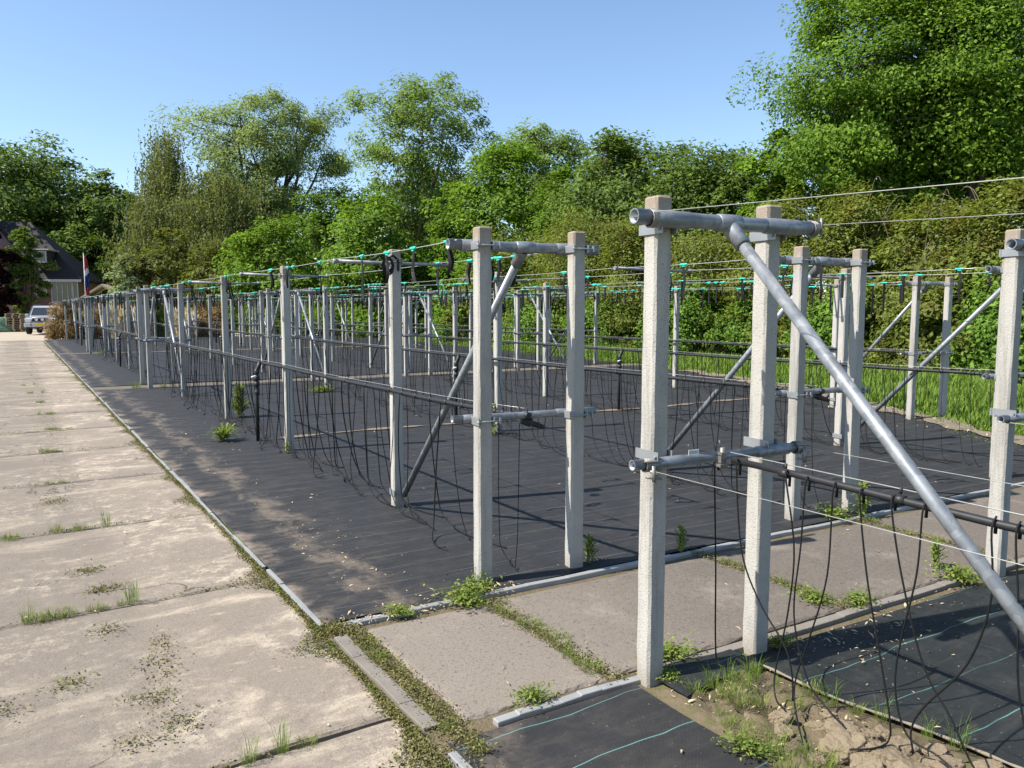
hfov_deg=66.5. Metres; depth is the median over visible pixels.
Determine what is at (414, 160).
ash tree
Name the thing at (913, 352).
twin post trellis
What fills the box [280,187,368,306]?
maple tree
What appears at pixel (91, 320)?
trellis post
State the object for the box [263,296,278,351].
trellis post
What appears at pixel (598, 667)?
grass tuft
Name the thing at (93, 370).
ground cover
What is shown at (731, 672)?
grass tuft
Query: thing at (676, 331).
trellis post
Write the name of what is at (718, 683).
grass tuft
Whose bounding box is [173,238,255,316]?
young tree
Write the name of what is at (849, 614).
kerb
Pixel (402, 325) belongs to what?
twin post trellis
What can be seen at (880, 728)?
soil clod
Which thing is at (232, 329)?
trellis post
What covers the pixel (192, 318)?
twin post trellis
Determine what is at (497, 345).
trellis post
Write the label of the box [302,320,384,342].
drip pipe
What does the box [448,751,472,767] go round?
kerb
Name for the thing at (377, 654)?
grass tuft
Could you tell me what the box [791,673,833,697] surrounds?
grass tuft
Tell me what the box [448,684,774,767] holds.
ground cover
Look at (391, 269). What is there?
strap coil
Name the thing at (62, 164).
oak tree
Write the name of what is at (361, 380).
wire
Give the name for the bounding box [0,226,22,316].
copper beech
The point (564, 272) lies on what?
hanging strap
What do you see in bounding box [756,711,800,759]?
grass tuft
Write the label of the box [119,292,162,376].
trellis post
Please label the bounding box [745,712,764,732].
grass tuft
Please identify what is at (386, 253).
hanging strap
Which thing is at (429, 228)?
maple tree
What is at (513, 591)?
litter
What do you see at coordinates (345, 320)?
trellis post
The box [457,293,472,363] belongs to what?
trellis post
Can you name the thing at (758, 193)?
oak sapling
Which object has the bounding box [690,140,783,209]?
maple tree
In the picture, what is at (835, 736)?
soil clod
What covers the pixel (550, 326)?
trellis post
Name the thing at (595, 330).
twin post trellis
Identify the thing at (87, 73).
sky
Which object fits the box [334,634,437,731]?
kerb
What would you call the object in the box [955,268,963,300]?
hanging strap
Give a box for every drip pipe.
[72,320,98,351]
[98,326,162,381]
[131,320,177,349]
[164,338,531,570]
[184,325,280,376]
[191,320,248,346]
[248,320,322,345]
[258,324,384,369]
[298,336,824,507]
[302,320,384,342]
[336,323,505,365]
[402,323,586,361]
[418,334,1019,473]
[529,331,928,416]
[714,457,1023,767]
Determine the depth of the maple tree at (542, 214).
42.60 m
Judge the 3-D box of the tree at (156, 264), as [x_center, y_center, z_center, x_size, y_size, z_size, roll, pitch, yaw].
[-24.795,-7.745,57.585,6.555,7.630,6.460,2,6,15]
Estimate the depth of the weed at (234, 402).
12.54 m
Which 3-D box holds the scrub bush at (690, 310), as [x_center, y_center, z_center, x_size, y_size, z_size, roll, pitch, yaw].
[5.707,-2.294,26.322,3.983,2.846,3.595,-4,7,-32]
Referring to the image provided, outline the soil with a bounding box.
[645,669,1013,767]
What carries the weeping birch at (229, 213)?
on the yard at (17, 335)
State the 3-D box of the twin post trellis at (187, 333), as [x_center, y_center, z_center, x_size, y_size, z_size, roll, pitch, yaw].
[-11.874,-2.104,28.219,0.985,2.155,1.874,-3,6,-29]
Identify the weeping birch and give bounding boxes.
[100,189,188,302]
[120,125,205,255]
[158,165,293,308]
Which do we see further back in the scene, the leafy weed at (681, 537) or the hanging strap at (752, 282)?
the hanging strap at (752, 282)
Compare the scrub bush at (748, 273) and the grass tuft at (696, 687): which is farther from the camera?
the scrub bush at (748, 273)
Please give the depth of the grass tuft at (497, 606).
4.14 m
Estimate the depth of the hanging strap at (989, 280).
8.05 m
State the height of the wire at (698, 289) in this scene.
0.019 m
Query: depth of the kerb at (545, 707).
3.19 m
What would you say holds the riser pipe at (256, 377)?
on the ground cover at (388, 540)
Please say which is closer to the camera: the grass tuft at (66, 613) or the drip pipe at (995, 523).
the drip pipe at (995, 523)
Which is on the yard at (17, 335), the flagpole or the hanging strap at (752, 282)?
the flagpole
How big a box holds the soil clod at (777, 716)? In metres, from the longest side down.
0.121 x 0.099 x 0.062 m
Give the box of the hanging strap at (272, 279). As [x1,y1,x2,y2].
[268,269,274,289]
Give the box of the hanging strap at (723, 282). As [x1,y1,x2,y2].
[720,281,724,296]
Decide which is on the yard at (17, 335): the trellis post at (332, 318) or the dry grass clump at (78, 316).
the dry grass clump at (78, 316)
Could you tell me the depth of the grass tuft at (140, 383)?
15.69 m
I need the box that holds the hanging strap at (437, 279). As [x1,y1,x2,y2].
[435,262,444,287]
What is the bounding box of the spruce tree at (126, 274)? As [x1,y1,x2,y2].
[103,253,150,308]
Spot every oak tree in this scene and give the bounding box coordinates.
[0,129,126,264]
[0,138,104,255]
[43,168,142,295]
[47,220,120,295]
[91,192,136,267]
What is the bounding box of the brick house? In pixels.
[0,221,105,315]
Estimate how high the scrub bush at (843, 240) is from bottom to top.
5.401 m
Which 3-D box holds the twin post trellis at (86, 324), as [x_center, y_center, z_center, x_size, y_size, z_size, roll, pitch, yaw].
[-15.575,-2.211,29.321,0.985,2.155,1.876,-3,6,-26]
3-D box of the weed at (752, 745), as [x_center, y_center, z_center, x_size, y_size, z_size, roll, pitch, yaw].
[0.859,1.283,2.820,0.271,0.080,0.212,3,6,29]
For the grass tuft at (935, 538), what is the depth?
5.38 m
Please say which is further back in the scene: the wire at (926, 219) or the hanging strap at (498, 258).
the hanging strap at (498, 258)
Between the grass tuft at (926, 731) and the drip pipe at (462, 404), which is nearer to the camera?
the grass tuft at (926, 731)
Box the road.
[0,340,443,767]
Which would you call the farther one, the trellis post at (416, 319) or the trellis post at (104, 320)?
the trellis post at (416, 319)
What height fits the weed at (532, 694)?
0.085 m
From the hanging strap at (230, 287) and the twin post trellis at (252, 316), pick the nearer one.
the hanging strap at (230, 287)
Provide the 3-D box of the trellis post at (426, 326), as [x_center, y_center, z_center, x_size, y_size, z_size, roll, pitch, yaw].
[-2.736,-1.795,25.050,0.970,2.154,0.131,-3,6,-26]
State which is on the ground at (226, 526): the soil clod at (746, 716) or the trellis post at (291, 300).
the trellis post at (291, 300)
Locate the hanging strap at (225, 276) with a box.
[224,275,228,292]
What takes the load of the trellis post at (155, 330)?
on the ground at (226, 526)
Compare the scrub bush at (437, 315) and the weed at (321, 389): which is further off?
the scrub bush at (437, 315)
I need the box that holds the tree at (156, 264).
[113,227,218,311]
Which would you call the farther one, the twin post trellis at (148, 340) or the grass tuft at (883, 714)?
the twin post trellis at (148, 340)
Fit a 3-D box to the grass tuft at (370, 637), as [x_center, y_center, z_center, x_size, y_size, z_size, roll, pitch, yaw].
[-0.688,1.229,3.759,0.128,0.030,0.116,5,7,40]
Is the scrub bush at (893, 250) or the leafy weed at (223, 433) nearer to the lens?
the leafy weed at (223, 433)
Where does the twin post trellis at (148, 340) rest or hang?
on the ground at (226, 526)
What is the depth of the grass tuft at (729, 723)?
2.98 m
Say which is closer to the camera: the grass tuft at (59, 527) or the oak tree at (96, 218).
the grass tuft at (59, 527)
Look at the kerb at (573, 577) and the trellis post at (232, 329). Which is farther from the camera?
the trellis post at (232, 329)
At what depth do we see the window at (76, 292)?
76.62 m
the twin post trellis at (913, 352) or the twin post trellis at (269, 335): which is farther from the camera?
the twin post trellis at (269, 335)
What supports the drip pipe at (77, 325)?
hanging from the wire
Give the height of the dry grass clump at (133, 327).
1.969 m
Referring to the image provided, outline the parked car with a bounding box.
[24,304,62,333]
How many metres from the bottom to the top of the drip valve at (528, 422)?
0.133 m
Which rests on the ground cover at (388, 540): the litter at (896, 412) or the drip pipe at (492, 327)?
the litter at (896, 412)
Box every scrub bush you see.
[290,274,365,334]
[355,266,461,337]
[420,250,526,341]
[439,224,559,339]
[491,276,586,345]
[502,204,634,341]
[558,288,642,347]
[585,203,692,348]
[631,229,753,352]
[631,273,727,355]
[702,292,790,356]
[704,183,826,359]
[777,174,928,359]
[779,273,894,366]
[847,188,989,361]
[863,270,988,374]
[891,175,1023,368]
[918,255,1023,381]
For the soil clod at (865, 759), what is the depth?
2.67 m
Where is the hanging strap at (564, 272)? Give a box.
[561,271,566,291]
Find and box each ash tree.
[335,67,504,325]
[489,116,594,238]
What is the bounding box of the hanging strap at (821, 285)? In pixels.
[819,268,823,298]
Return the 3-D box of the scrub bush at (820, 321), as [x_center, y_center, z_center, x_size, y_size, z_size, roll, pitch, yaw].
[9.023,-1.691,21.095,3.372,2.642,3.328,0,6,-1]
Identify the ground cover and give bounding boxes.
[44,335,436,352]
[58,344,617,386]
[94,365,1023,622]
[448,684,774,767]
[658,649,761,696]
[747,570,1023,766]
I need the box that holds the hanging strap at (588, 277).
[586,276,589,293]
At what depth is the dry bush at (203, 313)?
44.87 m
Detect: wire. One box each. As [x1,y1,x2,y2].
[146,240,455,288]
[182,343,520,407]
[202,253,538,288]
[277,256,783,290]
[314,338,816,385]
[338,265,791,290]
[424,267,984,291]
[433,335,981,369]
[439,272,985,292]
[549,333,918,349]
[551,281,909,292]
[589,286,824,292]
[656,177,1023,211]
[657,472,1023,565]
[729,452,1023,515]
[804,447,1023,486]
[826,213,1023,224]
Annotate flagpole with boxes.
[83,253,89,295]
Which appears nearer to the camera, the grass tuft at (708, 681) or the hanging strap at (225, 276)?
the grass tuft at (708, 681)
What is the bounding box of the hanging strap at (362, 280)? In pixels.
[359,254,364,297]
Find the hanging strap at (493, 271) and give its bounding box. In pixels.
[491,257,494,282]
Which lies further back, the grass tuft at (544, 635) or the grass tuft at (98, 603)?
the grass tuft at (98, 603)
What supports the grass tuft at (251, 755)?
on the road
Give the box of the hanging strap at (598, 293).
[596,284,600,303]
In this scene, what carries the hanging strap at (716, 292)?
hanging from the wire at (781, 280)
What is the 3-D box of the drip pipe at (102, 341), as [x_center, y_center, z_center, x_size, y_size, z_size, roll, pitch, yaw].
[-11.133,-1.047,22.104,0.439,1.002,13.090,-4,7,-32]
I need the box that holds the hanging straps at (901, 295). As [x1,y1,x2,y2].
[62,273,923,311]
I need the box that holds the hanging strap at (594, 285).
[591,284,595,301]
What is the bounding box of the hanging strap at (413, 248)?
[409,246,416,280]
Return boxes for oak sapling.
[729,128,833,316]
[859,213,935,272]
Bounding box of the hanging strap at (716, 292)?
[714,282,717,302]
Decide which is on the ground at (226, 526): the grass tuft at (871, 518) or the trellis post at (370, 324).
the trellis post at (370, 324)
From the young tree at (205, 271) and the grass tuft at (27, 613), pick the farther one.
the young tree at (205, 271)
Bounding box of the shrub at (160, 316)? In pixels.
[149,305,164,336]
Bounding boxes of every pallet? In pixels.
[4,316,25,317]
[5,318,23,319]
[5,320,23,321]
[5,322,23,323]
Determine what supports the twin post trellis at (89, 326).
on the ground at (226, 526)
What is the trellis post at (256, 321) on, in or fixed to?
on the ground at (226, 526)
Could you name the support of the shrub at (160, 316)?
on the yard at (17, 335)
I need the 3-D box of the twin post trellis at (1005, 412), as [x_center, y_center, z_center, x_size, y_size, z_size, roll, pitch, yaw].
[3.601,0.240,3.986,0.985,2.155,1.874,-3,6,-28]
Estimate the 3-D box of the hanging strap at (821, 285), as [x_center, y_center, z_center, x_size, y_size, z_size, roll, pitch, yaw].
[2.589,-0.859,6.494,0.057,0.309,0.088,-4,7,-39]
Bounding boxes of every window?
[34,251,46,262]
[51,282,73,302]
[71,282,78,298]
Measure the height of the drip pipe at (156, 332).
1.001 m
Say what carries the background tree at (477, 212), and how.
on the ground at (226, 526)
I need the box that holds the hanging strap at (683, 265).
[680,263,686,299]
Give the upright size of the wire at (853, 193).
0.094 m
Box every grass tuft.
[0,532,21,541]
[16,609,54,625]
[19,600,38,623]
[39,602,69,621]
[45,522,63,533]
[54,601,82,618]
[72,521,90,530]
[83,599,104,612]
[99,506,112,526]
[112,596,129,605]
[119,575,150,604]
[131,380,141,387]
[231,727,266,766]
[263,707,295,754]
[290,731,318,749]
[359,633,382,645]
[368,649,388,659]
[437,719,456,732]
[464,740,488,753]
[484,603,503,612]
[500,604,516,617]
[513,616,539,628]
[531,622,553,631]
[533,627,553,638]
[550,629,573,643]
[554,637,576,652]
[562,644,575,658]
[572,652,583,665]
[578,658,606,675]
[683,677,709,696]
[702,666,717,686]
[705,682,733,700]
[707,667,740,692]
[711,697,727,717]
[718,658,740,683]
[720,682,751,708]
[720,710,739,729]
[721,557,736,565]
[721,718,760,743]
[729,661,752,689]
[734,657,768,676]
[738,648,769,684]
[740,683,772,708]
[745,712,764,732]
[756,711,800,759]
[760,748,810,767]
[770,670,782,688]
[771,574,787,583]
[785,690,805,710]
[790,728,810,757]
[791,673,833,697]
[795,740,845,767]
[805,743,846,767]
[815,671,843,708]
[844,694,867,715]
[863,516,879,522]
[869,692,899,721]
[918,707,942,739]
[925,533,943,541]
[944,712,976,749]
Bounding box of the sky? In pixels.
[0,0,1023,306]
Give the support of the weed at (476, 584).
on the ground cover at (388, 540)
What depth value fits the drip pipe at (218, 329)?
36.87 m
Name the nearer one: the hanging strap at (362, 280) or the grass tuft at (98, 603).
the grass tuft at (98, 603)
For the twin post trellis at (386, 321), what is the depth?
19.33 m
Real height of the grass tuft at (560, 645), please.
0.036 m
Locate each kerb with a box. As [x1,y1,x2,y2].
[43,340,323,628]
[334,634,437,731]
[343,482,1023,628]
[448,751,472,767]
[493,675,640,726]
[663,557,1023,664]
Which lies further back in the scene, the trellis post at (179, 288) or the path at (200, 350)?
the path at (200, 350)
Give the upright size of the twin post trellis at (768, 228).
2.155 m
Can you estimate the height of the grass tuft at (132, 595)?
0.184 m
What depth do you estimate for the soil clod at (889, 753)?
2.71 m
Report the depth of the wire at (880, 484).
2.79 m
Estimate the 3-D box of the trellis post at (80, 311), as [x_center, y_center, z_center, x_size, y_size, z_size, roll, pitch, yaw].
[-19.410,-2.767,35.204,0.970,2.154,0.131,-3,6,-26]
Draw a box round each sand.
[281,398,749,437]
[678,369,1023,444]
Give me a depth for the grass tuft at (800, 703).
3.12 m
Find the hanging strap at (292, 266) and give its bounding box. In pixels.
[288,265,294,289]
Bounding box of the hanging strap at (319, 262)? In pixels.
[317,260,321,287]
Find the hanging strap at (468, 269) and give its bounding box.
[466,259,472,284]
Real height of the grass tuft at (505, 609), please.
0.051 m
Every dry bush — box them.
[40,300,83,339]
[73,302,102,338]
[191,299,212,336]
[204,301,230,336]
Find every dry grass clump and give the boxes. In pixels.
[72,307,83,336]
[98,304,131,337]
[130,306,153,337]
[164,306,201,336]
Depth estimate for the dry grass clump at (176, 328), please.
43.55 m
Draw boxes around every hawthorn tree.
[532,125,693,289]
[602,137,787,303]
[671,155,784,315]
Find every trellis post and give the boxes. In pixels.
[65,300,83,340]
[68,300,82,340]
[76,296,93,349]
[87,294,119,355]
[99,294,133,361]
[107,291,135,368]
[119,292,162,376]
[129,300,137,336]
[151,283,209,396]
[154,300,158,344]
[174,295,203,353]
[186,300,199,338]
[188,275,259,418]
[200,294,218,358]
[215,293,249,364]
[228,298,241,345]
[239,266,328,450]
[241,290,278,371]
[255,306,257,337]
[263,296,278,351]
[290,297,314,355]
[290,299,293,341]
[300,286,348,387]
[304,301,306,336]
[317,293,347,360]
[332,249,447,507]
[337,301,347,340]
[340,297,357,348]
[352,292,383,367]
[368,286,425,288]
[412,295,437,357]
[412,298,417,347]
[434,287,472,380]
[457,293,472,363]
[462,272,530,431]
[522,283,565,396]
[542,296,562,360]
[613,266,692,272]
[636,281,689,284]
[671,286,694,387]
[814,268,871,445]
[815,279,850,406]
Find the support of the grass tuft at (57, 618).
on the road
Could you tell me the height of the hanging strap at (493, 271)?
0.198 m
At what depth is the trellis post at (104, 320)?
25.99 m
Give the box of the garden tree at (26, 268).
[1,226,60,315]
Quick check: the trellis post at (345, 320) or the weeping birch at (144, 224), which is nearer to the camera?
the trellis post at (345, 320)
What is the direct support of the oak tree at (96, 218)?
on the ground at (226, 526)
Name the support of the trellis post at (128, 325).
on the ground at (226, 526)
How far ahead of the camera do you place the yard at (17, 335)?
47.47 m
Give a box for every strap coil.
[371,254,393,275]
[389,254,399,271]
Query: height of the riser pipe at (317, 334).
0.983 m
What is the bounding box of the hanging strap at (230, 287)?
[227,275,233,299]
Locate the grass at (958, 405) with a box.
[375,332,1023,444]
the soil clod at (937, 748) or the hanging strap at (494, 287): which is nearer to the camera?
the soil clod at (937, 748)
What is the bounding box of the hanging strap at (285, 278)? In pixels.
[284,266,289,287]
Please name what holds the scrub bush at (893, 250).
on the ground at (226, 526)
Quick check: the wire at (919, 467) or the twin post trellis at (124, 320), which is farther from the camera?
the twin post trellis at (124, 320)
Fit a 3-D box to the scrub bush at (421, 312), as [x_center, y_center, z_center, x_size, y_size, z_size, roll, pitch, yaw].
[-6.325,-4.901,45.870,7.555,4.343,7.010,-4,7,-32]
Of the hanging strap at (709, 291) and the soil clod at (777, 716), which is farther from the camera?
the hanging strap at (709, 291)
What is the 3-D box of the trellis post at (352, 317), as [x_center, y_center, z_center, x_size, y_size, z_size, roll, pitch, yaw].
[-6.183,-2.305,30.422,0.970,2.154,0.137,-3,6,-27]
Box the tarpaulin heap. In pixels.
[0,317,23,331]
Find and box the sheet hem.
[763,665,1023,767]
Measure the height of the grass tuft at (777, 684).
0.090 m
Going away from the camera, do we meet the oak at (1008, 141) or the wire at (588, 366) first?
the wire at (588, 366)
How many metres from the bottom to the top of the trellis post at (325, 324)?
2.154 m
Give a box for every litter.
[7,397,1006,757]
[685,372,1022,441]
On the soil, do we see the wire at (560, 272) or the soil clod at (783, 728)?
the soil clod at (783, 728)
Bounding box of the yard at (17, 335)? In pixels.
[0,326,338,340]
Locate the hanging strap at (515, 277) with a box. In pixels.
[511,255,516,284]
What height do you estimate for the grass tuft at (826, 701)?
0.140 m
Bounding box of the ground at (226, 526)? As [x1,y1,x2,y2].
[75,325,603,616]
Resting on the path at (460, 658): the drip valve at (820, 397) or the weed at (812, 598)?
the weed at (812, 598)
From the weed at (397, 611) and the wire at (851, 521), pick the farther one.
the weed at (397, 611)
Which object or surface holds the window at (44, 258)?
in the brick house
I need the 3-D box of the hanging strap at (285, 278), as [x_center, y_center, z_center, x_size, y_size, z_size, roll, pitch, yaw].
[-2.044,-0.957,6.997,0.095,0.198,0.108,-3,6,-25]
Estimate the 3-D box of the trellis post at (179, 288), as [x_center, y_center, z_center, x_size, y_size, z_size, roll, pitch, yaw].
[-5.938,-0.734,14.103,0.970,2.154,0.137,-3,6,-26]
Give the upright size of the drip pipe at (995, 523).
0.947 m
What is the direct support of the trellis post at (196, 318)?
on the ground at (226, 526)
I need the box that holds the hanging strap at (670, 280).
[670,272,672,289]
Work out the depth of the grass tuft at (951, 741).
2.83 m
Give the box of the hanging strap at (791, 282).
[788,275,792,294]
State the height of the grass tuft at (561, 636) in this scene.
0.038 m
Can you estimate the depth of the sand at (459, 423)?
10.76 m
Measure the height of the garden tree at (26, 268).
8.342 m
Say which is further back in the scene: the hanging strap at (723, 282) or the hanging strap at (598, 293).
the hanging strap at (598, 293)
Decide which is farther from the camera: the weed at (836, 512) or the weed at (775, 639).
the weed at (836, 512)
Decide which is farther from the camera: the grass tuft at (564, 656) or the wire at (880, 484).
the grass tuft at (564, 656)
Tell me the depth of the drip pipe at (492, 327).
25.75 m
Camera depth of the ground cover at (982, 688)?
3.51 m
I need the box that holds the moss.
[0,341,984,767]
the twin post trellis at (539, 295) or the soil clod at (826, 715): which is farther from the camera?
the twin post trellis at (539, 295)
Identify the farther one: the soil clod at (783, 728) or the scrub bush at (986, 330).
the scrub bush at (986, 330)
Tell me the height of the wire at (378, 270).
0.019 m
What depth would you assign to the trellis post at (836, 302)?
12.50 m
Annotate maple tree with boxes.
[206,211,325,334]
[280,183,447,337]
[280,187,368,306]
[405,202,513,295]
[418,134,567,312]
[520,164,603,308]
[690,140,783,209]
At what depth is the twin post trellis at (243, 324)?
31.34 m
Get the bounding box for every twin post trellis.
[61,299,80,339]
[80,296,109,352]
[82,295,114,353]
[121,303,137,338]
[129,287,178,384]
[136,285,191,387]
[162,297,186,350]
[167,298,194,342]
[184,301,197,337]
[238,297,260,347]
[240,300,254,336]
[245,297,272,349]
[259,288,304,377]
[274,287,323,380]
[314,298,337,345]
[328,297,350,347]
[371,290,416,372]
[373,298,384,344]
[388,299,414,345]
[401,289,452,375]
[402,226,598,583]
[491,291,520,368]
[513,290,566,370]
[549,293,600,364]
[629,195,1023,687]
[667,246,874,520]
[826,276,957,419]
[861,259,1023,476]
[985,229,1023,577]
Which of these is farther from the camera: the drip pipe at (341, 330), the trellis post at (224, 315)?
the drip pipe at (341, 330)
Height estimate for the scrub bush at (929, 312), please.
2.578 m
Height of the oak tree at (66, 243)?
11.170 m
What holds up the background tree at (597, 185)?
on the ground at (226, 526)
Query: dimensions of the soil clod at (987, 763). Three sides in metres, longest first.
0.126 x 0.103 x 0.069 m
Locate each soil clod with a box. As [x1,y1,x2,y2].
[744,712,751,720]
[768,709,793,724]
[774,722,794,741]
[803,720,824,730]
[807,750,826,767]
[817,726,866,765]
[821,710,838,720]
[823,718,866,734]
[849,750,883,767]
[853,728,885,742]
[865,740,913,767]
[874,724,891,739]
[886,735,921,757]
[892,759,931,767]
[917,754,965,767]
[922,742,950,756]
[972,758,1007,767]
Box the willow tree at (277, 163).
[144,83,355,296]
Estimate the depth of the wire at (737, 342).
13.76 m
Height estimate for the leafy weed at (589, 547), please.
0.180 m
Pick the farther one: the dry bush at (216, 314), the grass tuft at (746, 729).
the dry bush at (216, 314)
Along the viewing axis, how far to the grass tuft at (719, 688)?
3.20 m
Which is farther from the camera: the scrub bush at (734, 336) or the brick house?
the brick house
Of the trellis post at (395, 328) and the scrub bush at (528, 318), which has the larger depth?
the scrub bush at (528, 318)
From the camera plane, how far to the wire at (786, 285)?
13.65 m
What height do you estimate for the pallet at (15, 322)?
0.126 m
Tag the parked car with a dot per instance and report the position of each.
(36, 316)
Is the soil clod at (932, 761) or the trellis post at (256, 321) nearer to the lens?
the soil clod at (932, 761)
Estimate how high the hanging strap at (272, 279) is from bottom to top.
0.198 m
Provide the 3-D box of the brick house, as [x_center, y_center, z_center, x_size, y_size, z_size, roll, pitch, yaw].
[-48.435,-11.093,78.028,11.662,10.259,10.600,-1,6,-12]
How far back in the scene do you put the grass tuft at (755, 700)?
3.14 m
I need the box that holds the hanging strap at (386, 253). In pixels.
[383,251,390,283]
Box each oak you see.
[726,0,1023,263]
[798,0,1023,287]
[961,35,1023,239]
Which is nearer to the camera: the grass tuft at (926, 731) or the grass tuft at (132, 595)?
the grass tuft at (926, 731)
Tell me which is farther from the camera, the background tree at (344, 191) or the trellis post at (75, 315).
the background tree at (344, 191)
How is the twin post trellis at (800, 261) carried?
on the ground at (226, 526)
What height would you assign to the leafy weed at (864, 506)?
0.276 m
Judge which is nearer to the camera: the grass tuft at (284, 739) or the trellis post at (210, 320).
the grass tuft at (284, 739)
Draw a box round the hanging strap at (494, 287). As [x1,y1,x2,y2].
[493,276,496,301]
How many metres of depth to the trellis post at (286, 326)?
8.64 m
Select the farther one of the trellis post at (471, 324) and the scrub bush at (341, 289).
the scrub bush at (341, 289)
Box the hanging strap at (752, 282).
[749,281,753,296]
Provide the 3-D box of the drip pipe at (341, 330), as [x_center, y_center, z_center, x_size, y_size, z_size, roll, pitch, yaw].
[-6.384,-1.319,24.917,0.454,1.002,13.090,-4,7,-32]
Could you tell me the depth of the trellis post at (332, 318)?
23.41 m
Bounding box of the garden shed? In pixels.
[80,284,118,310]
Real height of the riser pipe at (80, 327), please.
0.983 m
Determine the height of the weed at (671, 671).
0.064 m
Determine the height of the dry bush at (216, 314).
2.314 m
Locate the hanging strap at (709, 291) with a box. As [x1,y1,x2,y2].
[707,282,710,302]
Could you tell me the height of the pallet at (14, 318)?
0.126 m
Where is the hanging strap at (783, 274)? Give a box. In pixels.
[781,265,788,289]
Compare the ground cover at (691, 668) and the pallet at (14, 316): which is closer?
the ground cover at (691, 668)
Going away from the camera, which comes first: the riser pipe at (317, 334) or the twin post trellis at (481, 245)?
the twin post trellis at (481, 245)
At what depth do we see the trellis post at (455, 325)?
16.82 m
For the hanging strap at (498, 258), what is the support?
hanging from the wire at (378, 270)
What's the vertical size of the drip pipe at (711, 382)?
1.001 m
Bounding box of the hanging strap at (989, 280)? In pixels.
[986,272,991,291]
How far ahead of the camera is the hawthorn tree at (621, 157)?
37.76 m
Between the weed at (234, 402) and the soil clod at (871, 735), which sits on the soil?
the soil clod at (871, 735)
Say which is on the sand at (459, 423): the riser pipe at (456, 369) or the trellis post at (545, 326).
the riser pipe at (456, 369)
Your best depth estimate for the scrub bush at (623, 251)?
29.93 m
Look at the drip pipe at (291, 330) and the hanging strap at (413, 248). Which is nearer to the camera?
the hanging strap at (413, 248)
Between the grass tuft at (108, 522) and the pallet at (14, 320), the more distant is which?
the pallet at (14, 320)
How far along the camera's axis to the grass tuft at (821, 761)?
2.64 m
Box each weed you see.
[207,422,239,440]
[218,397,248,406]
[232,381,248,416]
[282,443,289,452]
[305,384,333,391]
[377,596,422,618]
[423,579,492,608]
[451,567,505,599]
[492,406,498,432]
[501,677,560,707]
[583,534,599,562]
[634,630,707,665]
[655,660,684,683]
[674,524,688,551]
[711,718,792,764]
[768,626,804,647]
[779,582,837,605]
[813,497,866,521]
[836,585,883,610]
[848,481,872,516]
[924,560,983,584]
[927,539,948,566]
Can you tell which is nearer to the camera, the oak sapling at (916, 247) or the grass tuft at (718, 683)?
the grass tuft at (718, 683)
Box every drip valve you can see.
[514,407,544,428]
[806,385,829,401]
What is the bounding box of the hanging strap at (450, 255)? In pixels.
[443,240,453,274]
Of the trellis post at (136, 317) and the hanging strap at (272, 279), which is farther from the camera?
the trellis post at (136, 317)
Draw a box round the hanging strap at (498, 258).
[494,256,502,285]
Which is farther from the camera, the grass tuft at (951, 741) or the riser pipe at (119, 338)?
the riser pipe at (119, 338)
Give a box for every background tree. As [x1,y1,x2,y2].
[288,176,388,282]
[409,162,528,316]
[529,160,637,238]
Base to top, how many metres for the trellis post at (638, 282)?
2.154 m
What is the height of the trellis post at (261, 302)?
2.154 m
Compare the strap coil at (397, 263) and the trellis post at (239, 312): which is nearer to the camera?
the strap coil at (397, 263)
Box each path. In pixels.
[57,344,420,353]
[91,363,641,389]
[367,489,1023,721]
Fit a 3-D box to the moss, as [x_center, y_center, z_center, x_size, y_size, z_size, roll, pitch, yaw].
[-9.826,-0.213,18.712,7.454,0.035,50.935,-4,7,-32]
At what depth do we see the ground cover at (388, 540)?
7.36 m
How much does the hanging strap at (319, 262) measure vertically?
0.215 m
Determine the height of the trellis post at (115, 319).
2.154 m
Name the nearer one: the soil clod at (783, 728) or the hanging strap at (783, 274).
the soil clod at (783, 728)
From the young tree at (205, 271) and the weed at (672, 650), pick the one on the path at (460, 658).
the weed at (672, 650)
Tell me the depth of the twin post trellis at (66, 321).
39.40 m
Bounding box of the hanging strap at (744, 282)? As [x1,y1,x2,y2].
[740,281,746,300]
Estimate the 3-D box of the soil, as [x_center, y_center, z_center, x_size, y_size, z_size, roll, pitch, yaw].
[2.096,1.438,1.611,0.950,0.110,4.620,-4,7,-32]
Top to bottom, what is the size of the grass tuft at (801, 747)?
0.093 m
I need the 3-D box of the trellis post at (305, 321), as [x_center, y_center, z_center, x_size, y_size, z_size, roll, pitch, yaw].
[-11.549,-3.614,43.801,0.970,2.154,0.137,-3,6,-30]
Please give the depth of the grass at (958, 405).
15.42 m
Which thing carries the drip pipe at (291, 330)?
hanging from the wire
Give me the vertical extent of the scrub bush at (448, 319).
5.648 m
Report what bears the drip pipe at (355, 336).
attached to the twin post trellis at (512, 295)
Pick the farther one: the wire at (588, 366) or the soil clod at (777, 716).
the wire at (588, 366)
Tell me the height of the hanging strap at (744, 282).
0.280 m
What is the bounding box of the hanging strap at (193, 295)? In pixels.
[190,280,194,300]
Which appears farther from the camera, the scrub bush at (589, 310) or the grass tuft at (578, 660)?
the scrub bush at (589, 310)
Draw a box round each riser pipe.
[79,323,81,345]
[117,331,121,366]
[219,332,222,361]
[251,360,261,440]
[316,329,319,359]
[453,354,460,423]
[617,348,623,410]

